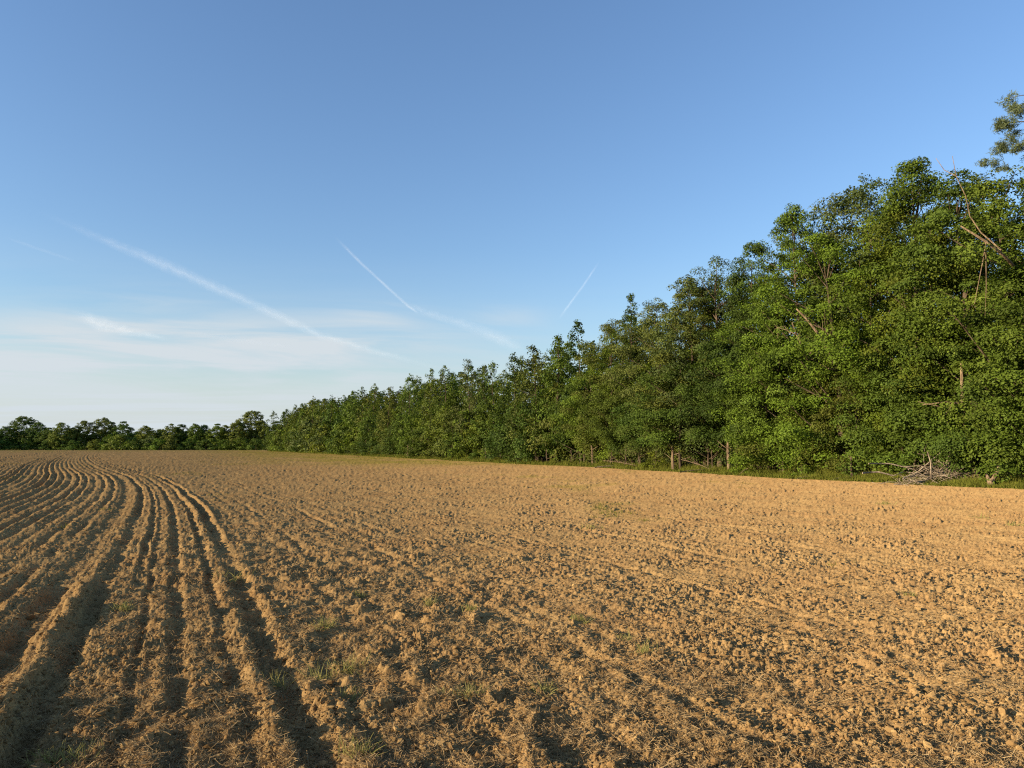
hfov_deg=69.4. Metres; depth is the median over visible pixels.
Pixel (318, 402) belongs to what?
broadleaf tree
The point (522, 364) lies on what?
broadleaf tree
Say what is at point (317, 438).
understory tree
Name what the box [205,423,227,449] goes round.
tree
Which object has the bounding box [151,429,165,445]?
tree
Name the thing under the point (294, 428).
understory tree
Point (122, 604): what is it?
grass tuft
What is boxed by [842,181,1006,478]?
broadleaf tree
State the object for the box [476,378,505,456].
broadleaf tree
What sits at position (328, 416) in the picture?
broadleaf tree
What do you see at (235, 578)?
grass tuft
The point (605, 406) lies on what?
understory tree
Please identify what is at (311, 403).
broadleaf tree
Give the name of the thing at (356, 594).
grass tuft
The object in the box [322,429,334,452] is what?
understory tree
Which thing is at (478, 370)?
broadleaf tree
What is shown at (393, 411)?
broadleaf tree
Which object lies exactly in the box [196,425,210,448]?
tree
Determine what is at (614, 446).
broadleaf tree
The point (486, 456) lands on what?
shrub
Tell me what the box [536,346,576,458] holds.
broadleaf tree
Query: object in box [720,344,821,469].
understory tree
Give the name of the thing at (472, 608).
grass tuft
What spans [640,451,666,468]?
shrub
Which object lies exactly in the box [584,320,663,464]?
broadleaf tree
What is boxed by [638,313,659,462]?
broadleaf tree
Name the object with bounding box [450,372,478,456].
broadleaf tree
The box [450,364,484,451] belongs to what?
broadleaf tree
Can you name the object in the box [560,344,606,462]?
broadleaf tree
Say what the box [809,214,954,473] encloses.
broadleaf tree
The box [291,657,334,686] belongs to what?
grass tuft
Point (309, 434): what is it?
understory tree
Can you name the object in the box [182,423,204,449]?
tree
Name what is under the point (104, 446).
bush
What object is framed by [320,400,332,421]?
broadleaf tree
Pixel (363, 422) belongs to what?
understory tree
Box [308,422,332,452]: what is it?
understory tree
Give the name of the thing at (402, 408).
broadleaf tree
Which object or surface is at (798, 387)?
broadleaf tree
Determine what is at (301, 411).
broadleaf tree
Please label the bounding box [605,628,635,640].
grass tuft
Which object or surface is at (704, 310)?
broadleaf tree
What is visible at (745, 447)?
understory tree
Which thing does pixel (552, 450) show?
understory tree
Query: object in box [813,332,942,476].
understory tree
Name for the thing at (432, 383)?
broadleaf tree
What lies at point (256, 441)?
bush
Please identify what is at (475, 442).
understory tree
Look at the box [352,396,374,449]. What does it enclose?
broadleaf tree
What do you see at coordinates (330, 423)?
understory tree
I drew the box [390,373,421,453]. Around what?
broadleaf tree
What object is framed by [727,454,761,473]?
shrub
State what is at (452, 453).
shrub
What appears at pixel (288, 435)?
understory tree
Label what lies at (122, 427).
tree
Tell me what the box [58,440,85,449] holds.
bush
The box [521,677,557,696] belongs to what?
grass tuft
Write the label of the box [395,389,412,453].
broadleaf tree
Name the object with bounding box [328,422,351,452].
understory tree
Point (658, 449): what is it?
broadleaf tree
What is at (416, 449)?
understory tree
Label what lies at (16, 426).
oak tree
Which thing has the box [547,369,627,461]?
understory tree
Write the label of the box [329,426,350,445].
understory tree
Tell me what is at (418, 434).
understory tree
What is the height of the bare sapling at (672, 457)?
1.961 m
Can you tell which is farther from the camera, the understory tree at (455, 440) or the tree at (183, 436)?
the tree at (183, 436)
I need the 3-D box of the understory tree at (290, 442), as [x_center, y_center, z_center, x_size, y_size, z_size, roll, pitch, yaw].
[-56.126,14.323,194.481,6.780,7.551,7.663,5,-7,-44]
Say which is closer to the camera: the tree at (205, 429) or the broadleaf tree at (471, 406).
the broadleaf tree at (471, 406)
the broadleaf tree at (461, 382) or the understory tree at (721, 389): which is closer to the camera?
the understory tree at (721, 389)
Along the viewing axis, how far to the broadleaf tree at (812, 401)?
37.88 m
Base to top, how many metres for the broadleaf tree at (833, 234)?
16.563 m
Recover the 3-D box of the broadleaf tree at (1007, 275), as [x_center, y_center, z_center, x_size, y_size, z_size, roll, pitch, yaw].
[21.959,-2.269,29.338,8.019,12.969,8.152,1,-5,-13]
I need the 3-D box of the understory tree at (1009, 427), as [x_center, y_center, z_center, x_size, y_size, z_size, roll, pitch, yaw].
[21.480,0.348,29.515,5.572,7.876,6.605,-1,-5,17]
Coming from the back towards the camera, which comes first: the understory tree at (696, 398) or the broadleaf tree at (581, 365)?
the broadleaf tree at (581, 365)
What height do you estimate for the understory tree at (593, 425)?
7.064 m
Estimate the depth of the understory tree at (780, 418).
40.41 m
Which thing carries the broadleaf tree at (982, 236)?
on the ground at (198, 489)
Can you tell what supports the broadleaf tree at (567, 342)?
on the ground at (198, 489)
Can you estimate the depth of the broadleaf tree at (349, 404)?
145.84 m
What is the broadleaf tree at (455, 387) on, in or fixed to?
on the ground at (198, 489)
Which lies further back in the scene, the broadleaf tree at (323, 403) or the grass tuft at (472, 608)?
the broadleaf tree at (323, 403)
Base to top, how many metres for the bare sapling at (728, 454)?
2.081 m
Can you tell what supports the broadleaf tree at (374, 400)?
on the ground at (198, 489)
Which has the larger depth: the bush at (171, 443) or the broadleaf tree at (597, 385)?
the bush at (171, 443)
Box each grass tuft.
[24,740,69,766]
[39,737,104,767]
[104,599,133,611]
[212,569,253,582]
[263,670,295,689]
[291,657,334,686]
[299,614,339,630]
[306,684,363,701]
[326,732,386,758]
[328,649,374,674]
[354,590,368,597]
[422,594,437,606]
[455,680,492,699]
[460,601,484,611]
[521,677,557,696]
[563,611,593,623]
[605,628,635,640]
[635,637,654,655]
[898,591,916,596]
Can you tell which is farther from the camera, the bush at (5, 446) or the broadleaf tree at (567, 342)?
the bush at (5, 446)
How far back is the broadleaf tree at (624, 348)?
54.22 m
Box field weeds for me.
[3,451,856,566]
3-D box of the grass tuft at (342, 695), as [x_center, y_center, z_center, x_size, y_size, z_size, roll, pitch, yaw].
[-1.065,1.976,4.701,0.350,0.166,0.406,-5,-7,45]
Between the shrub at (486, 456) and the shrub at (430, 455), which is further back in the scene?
the shrub at (430, 455)
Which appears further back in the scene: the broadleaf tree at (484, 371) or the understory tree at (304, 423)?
the understory tree at (304, 423)
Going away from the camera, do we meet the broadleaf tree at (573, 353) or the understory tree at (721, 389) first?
the understory tree at (721, 389)
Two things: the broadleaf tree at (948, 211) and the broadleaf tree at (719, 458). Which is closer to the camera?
the broadleaf tree at (948, 211)
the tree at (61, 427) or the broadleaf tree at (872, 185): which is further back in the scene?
the tree at (61, 427)
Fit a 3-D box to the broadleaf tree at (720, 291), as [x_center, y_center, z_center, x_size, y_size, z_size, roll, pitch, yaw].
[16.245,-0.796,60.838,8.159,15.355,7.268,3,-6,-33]
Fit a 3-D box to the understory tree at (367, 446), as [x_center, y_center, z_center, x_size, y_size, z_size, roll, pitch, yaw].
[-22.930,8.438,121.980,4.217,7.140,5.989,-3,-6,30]
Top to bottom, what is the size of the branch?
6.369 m
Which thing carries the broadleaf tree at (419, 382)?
on the ground at (198, 489)
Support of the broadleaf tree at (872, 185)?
on the ground at (198, 489)
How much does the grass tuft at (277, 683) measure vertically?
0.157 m
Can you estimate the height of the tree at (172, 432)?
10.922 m
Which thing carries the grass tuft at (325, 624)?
on the ground at (198, 489)
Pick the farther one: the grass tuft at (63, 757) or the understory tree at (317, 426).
the understory tree at (317, 426)
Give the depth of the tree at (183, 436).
299.98 m
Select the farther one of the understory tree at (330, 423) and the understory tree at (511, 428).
the understory tree at (330, 423)
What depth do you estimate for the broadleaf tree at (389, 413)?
128.61 m
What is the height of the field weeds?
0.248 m
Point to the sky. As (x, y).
(212, 212)
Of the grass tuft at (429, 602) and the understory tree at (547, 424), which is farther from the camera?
the understory tree at (547, 424)
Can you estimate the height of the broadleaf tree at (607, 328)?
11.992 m
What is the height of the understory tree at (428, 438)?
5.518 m
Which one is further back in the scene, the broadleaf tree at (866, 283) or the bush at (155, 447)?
the bush at (155, 447)
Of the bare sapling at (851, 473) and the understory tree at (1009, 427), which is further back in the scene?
the bare sapling at (851, 473)
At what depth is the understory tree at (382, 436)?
111.40 m
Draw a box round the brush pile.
[862,422,988,485]
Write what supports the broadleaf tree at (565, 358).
on the ground at (198, 489)
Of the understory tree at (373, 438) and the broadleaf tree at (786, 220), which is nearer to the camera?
the broadleaf tree at (786, 220)
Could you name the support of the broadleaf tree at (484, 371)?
on the ground at (198, 489)
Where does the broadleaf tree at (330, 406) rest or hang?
on the ground at (198, 489)
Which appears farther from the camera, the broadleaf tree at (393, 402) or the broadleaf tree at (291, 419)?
the broadleaf tree at (291, 419)
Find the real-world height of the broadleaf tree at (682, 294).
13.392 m
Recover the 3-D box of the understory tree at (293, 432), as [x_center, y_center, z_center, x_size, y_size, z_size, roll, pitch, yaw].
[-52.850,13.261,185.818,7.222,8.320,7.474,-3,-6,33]
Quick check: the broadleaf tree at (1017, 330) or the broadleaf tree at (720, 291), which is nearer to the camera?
the broadleaf tree at (1017, 330)
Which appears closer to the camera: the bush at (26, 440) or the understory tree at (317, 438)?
the understory tree at (317, 438)
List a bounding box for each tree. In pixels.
[0,426,16,448]
[6,416,41,449]
[24,422,48,448]
[33,427,59,449]
[46,422,75,449]
[61,427,83,449]
[70,421,95,449]
[88,417,117,445]
[108,421,134,448]
[134,425,156,449]
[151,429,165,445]
[159,423,181,449]
[171,424,189,446]
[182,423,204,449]
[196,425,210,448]
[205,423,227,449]
[214,425,235,449]
[224,421,248,449]
[229,410,267,445]
[250,420,271,449]
[263,411,278,449]
[269,409,290,448]
[269,428,287,450]
[270,425,284,450]
[281,423,296,450]
[281,431,297,451]
[283,420,305,448]
[283,425,298,451]
[285,404,298,443]
[288,421,308,451]
[290,415,318,451]
[295,396,318,435]
[295,403,306,441]
[297,403,307,427]
[297,431,307,451]
[301,427,320,452]
[303,399,326,443]
[303,425,319,452]
[306,427,325,451]
[307,400,323,426]
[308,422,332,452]
[309,423,323,451]
[313,398,327,426]
[317,421,333,451]
[320,395,337,445]
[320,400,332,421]
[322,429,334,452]
[324,401,336,428]
[324,413,358,453]
[325,418,342,452]
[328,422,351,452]
[329,391,363,445]
[329,398,342,435]
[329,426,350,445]
[331,394,347,427]
[338,431,358,453]
[339,427,359,452]
[340,396,361,443]
[345,391,361,432]
[347,427,374,452]
[349,387,367,452]
[352,392,371,448]
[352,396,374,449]
[354,410,378,452]
[355,414,382,454]
[357,383,382,448]
[365,389,387,430]
[366,421,385,453]
[367,391,388,442]
[369,431,395,454]
[370,387,396,454]
[376,389,397,416]
[378,427,398,454]
[379,398,395,430]
[380,391,404,444]
[381,424,402,453]
[382,413,413,454]
[385,414,414,455]
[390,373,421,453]
[390,386,406,454]
[390,392,410,455]
[391,413,424,452]
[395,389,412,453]
[397,381,417,452]
[401,427,431,457]
[402,381,429,451]
[403,375,426,426]
[404,407,443,455]
[412,368,439,448]
[412,380,443,440]
[418,417,443,453]
[420,365,459,456]
[420,373,451,448]
[421,406,458,456]
[433,375,470,454]
[433,407,468,456]
[434,371,461,454]
[442,409,475,455]
[442,421,475,457]
[443,379,468,438]
[448,358,486,455]
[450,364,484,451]
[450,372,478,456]
[456,415,488,456]
[461,365,493,456]
[462,397,506,455]
[465,362,509,457]
[469,367,488,394]
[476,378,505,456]
[481,424,510,459]
[482,406,533,460]
[488,370,515,432]
[493,352,527,457]
[497,393,537,459]
[498,371,521,457]
[502,356,539,458]
[505,344,556,460]
[508,356,549,457]
[510,392,557,462]
[516,352,559,461]
[523,382,576,460]
[525,334,574,462]
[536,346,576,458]
[539,347,591,459]
[542,377,615,460]
[544,404,593,461]
[545,341,581,461]
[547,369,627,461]
[548,319,596,462]
[560,318,642,463]
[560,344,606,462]
[573,340,598,461]
[574,378,644,462]
[576,331,625,463]
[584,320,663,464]
[588,379,637,461]
[599,297,701,465]
[600,316,651,374]
[601,293,651,464]
[606,382,655,463]
[608,380,688,465]
[609,321,673,464]
[628,357,722,465]
[632,274,732,465]
[636,317,710,466]
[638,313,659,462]
[647,255,778,467]
[649,284,747,466]
[668,339,774,466]
[669,371,731,466]
[681,275,768,466]
[691,283,729,465]
[700,240,796,468]
[705,269,858,471]
[715,273,817,471]
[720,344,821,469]
[727,362,880,474]
[736,202,861,471]
[740,232,911,473]
[749,395,836,469]
[750,251,876,471]
[752,190,897,472]
[775,309,836,376]
[790,173,941,470]
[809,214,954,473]
[809,360,912,474]
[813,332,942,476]
[827,156,1001,478]
[827,225,897,470]
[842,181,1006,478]
[861,168,1023,477]
[868,352,1002,477]
[886,165,1023,475]
[919,194,1022,474]
[921,362,978,477]
[928,213,1022,477]
[929,329,1023,478]
[943,177,1023,482]
[975,90,1023,213]
[975,236,1023,462]
[976,307,1023,478]
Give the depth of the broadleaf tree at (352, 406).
144.14 m
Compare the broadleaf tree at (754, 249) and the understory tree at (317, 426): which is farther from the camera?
the understory tree at (317, 426)
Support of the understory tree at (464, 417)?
on the ground at (198, 489)
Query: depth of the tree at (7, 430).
295.11 m
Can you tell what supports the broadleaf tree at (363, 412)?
on the ground at (198, 489)
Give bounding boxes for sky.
[0,0,1023,435]
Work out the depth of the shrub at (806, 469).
38.13 m
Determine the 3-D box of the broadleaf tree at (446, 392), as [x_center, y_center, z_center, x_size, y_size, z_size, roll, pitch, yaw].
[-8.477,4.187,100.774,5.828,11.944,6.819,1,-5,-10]
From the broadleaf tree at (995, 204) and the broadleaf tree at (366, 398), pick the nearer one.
the broadleaf tree at (995, 204)
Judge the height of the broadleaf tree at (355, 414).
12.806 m
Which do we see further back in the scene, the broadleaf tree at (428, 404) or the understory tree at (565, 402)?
the broadleaf tree at (428, 404)
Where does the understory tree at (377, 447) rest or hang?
on the ground at (198, 489)
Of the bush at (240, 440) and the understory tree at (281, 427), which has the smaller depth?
the understory tree at (281, 427)
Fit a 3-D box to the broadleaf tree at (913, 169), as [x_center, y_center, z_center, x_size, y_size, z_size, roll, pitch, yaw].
[19.192,-3.131,35.348,8.548,15.830,8.615,-5,-7,44]
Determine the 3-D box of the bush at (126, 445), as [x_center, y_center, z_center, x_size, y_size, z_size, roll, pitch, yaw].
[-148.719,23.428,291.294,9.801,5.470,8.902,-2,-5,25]
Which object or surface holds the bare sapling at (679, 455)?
on the ground at (198, 489)
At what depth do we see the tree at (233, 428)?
298.15 m
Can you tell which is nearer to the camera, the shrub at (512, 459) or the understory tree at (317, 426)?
the shrub at (512, 459)
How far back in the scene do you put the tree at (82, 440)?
297.91 m
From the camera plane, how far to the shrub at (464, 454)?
82.86 m
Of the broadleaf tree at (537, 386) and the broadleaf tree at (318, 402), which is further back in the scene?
the broadleaf tree at (318, 402)
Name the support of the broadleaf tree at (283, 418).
on the ground at (198, 489)
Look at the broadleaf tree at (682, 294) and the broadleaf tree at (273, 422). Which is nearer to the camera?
the broadleaf tree at (682, 294)
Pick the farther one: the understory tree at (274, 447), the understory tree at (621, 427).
the understory tree at (274, 447)
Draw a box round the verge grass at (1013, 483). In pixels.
[276,450,1023,488]
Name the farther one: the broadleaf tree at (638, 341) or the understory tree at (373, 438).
the understory tree at (373, 438)
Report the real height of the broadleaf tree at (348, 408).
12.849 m
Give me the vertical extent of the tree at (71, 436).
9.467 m
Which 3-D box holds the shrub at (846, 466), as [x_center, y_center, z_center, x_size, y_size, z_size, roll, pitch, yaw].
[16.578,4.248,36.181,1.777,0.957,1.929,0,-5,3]
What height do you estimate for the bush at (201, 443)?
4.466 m
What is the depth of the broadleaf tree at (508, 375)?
76.56 m
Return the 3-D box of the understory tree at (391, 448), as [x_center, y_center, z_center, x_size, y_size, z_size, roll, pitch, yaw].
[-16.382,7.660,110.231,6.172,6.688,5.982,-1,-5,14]
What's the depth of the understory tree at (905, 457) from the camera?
32.52 m
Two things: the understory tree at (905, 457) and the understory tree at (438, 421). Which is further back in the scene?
the understory tree at (438, 421)
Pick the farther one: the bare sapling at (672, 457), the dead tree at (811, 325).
the bare sapling at (672, 457)
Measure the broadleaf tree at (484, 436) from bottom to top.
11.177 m
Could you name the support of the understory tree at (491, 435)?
on the ground at (198, 489)
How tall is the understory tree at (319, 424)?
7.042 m
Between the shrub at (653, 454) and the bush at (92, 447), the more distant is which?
the bush at (92, 447)
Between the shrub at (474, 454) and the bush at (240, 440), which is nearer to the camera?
the shrub at (474, 454)
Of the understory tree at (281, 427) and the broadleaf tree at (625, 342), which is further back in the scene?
the understory tree at (281, 427)
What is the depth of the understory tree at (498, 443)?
72.91 m
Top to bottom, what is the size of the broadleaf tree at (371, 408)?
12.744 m
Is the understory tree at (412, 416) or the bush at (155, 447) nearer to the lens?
the understory tree at (412, 416)
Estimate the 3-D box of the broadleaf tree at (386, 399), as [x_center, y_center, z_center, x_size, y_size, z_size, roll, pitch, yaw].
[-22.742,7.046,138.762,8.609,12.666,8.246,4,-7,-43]
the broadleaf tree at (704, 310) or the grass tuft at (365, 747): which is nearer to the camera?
the grass tuft at (365, 747)
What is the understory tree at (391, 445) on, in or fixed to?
on the ground at (198, 489)
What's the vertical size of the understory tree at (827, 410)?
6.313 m
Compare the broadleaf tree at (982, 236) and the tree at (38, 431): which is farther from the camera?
the tree at (38, 431)
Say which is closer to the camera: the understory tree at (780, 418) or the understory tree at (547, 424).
the understory tree at (780, 418)
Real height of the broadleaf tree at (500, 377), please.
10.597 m
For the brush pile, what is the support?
on the ground at (198, 489)
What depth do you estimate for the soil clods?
4.93 m
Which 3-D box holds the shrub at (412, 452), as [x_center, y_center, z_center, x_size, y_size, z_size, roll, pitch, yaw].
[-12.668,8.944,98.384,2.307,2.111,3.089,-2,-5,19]
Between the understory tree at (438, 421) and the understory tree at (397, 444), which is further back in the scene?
the understory tree at (397, 444)
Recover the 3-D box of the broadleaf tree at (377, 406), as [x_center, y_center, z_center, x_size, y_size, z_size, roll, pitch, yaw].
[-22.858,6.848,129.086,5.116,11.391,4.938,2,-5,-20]
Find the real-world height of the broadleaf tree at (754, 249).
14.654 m
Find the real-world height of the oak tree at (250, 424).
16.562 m
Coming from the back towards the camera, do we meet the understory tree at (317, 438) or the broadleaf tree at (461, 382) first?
the understory tree at (317, 438)
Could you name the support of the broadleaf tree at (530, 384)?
on the ground at (198, 489)
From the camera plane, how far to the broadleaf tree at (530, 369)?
87.64 m
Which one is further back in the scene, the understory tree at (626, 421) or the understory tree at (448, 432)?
the understory tree at (448, 432)
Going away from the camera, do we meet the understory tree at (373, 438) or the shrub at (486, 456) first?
the shrub at (486, 456)
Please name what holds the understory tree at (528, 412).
on the ground at (198, 489)
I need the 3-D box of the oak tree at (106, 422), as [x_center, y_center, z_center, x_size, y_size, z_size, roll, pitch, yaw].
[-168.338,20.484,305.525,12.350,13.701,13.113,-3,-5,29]
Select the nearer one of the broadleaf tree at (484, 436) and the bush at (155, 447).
the broadleaf tree at (484, 436)
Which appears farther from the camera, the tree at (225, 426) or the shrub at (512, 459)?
the tree at (225, 426)
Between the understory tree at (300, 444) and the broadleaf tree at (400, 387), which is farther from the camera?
the understory tree at (300, 444)
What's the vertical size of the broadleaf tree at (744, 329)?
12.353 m
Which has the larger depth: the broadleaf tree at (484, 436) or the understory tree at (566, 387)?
the broadleaf tree at (484, 436)
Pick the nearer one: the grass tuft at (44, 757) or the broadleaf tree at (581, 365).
the grass tuft at (44, 757)
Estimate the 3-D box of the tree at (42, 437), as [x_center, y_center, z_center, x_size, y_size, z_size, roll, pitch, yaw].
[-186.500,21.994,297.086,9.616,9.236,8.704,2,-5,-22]
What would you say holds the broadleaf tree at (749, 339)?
on the ground at (198, 489)
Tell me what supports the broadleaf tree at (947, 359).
on the ground at (198, 489)
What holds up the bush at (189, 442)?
on the ground at (198, 489)
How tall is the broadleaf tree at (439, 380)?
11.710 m
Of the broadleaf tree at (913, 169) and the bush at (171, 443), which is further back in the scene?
the bush at (171, 443)
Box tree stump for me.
[986,465,1000,487]
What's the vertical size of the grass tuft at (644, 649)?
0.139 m
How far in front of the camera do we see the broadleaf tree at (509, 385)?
80.06 m
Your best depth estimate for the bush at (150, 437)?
291.55 m
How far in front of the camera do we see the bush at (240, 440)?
292.59 m
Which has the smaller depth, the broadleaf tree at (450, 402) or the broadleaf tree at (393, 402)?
the broadleaf tree at (450, 402)
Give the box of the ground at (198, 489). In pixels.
[0,449,1023,767]
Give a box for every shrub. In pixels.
[407,444,421,456]
[421,449,439,457]
[446,450,460,459]
[454,450,468,458]
[468,449,480,458]
[480,450,495,459]
[505,446,534,461]
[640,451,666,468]
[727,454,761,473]
[778,441,826,476]
[838,462,866,476]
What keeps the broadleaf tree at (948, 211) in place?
on the ground at (198, 489)
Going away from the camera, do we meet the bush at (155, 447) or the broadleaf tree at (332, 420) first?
the broadleaf tree at (332, 420)
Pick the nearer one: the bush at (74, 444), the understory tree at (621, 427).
the understory tree at (621, 427)
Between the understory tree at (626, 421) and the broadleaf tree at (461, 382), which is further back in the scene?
the broadleaf tree at (461, 382)
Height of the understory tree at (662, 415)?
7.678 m
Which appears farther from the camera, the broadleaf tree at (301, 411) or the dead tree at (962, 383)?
the broadleaf tree at (301, 411)
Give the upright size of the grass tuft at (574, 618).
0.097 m
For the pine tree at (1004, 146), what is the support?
on the ground at (198, 489)
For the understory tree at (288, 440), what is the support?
on the ground at (198, 489)
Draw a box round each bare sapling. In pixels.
[664,443,681,468]
[675,451,689,468]
[720,442,730,468]
[845,456,852,475]
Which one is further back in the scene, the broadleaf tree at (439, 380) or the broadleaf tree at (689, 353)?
the broadleaf tree at (439, 380)
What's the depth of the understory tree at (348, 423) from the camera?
138.56 m
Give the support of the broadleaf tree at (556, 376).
on the ground at (198, 489)
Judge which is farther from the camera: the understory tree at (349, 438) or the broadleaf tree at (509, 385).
the understory tree at (349, 438)
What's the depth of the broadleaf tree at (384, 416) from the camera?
119.78 m
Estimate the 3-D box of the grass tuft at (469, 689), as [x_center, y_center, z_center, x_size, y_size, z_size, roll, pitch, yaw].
[-0.244,1.925,4.693,0.291,0.121,0.244,1,-5,-16]
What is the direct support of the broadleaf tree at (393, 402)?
on the ground at (198, 489)
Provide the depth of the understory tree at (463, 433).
83.43 m
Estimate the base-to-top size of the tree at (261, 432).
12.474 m
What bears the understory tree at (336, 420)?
on the ground at (198, 489)
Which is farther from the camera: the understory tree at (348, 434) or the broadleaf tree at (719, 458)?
the understory tree at (348, 434)
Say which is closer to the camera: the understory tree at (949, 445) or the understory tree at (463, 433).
the understory tree at (949, 445)
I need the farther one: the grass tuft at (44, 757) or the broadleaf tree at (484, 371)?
the broadleaf tree at (484, 371)
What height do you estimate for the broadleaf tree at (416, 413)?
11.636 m
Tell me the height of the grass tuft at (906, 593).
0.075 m
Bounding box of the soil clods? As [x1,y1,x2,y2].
[0,455,1023,767]
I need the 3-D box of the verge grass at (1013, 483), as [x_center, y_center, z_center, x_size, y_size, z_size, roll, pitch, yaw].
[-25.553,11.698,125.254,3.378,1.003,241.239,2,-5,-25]
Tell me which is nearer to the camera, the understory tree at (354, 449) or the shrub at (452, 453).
the shrub at (452, 453)
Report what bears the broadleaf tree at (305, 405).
on the ground at (198, 489)
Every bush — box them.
[0,440,14,449]
[8,438,36,449]
[33,439,60,449]
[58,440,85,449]
[83,439,109,449]
[93,434,124,449]
[101,433,138,449]
[119,437,149,449]
[132,435,160,449]
[140,438,172,449]
[157,436,181,449]
[175,438,200,449]
[194,439,219,449]
[212,439,234,449]
[226,437,253,449]
[239,438,266,449]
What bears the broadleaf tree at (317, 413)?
on the ground at (198, 489)
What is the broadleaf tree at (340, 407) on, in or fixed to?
on the ground at (198, 489)
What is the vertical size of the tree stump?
0.958 m
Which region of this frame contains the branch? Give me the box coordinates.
[937,156,1023,308]
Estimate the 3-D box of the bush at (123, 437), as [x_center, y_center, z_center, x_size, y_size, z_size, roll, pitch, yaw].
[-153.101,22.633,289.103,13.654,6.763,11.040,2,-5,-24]
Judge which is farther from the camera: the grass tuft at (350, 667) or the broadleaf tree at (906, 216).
the broadleaf tree at (906, 216)
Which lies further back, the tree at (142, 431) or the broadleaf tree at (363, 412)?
the tree at (142, 431)
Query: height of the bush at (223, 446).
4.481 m
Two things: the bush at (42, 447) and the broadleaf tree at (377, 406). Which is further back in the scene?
the bush at (42, 447)
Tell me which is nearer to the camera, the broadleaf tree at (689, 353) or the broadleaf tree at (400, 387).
the broadleaf tree at (689, 353)

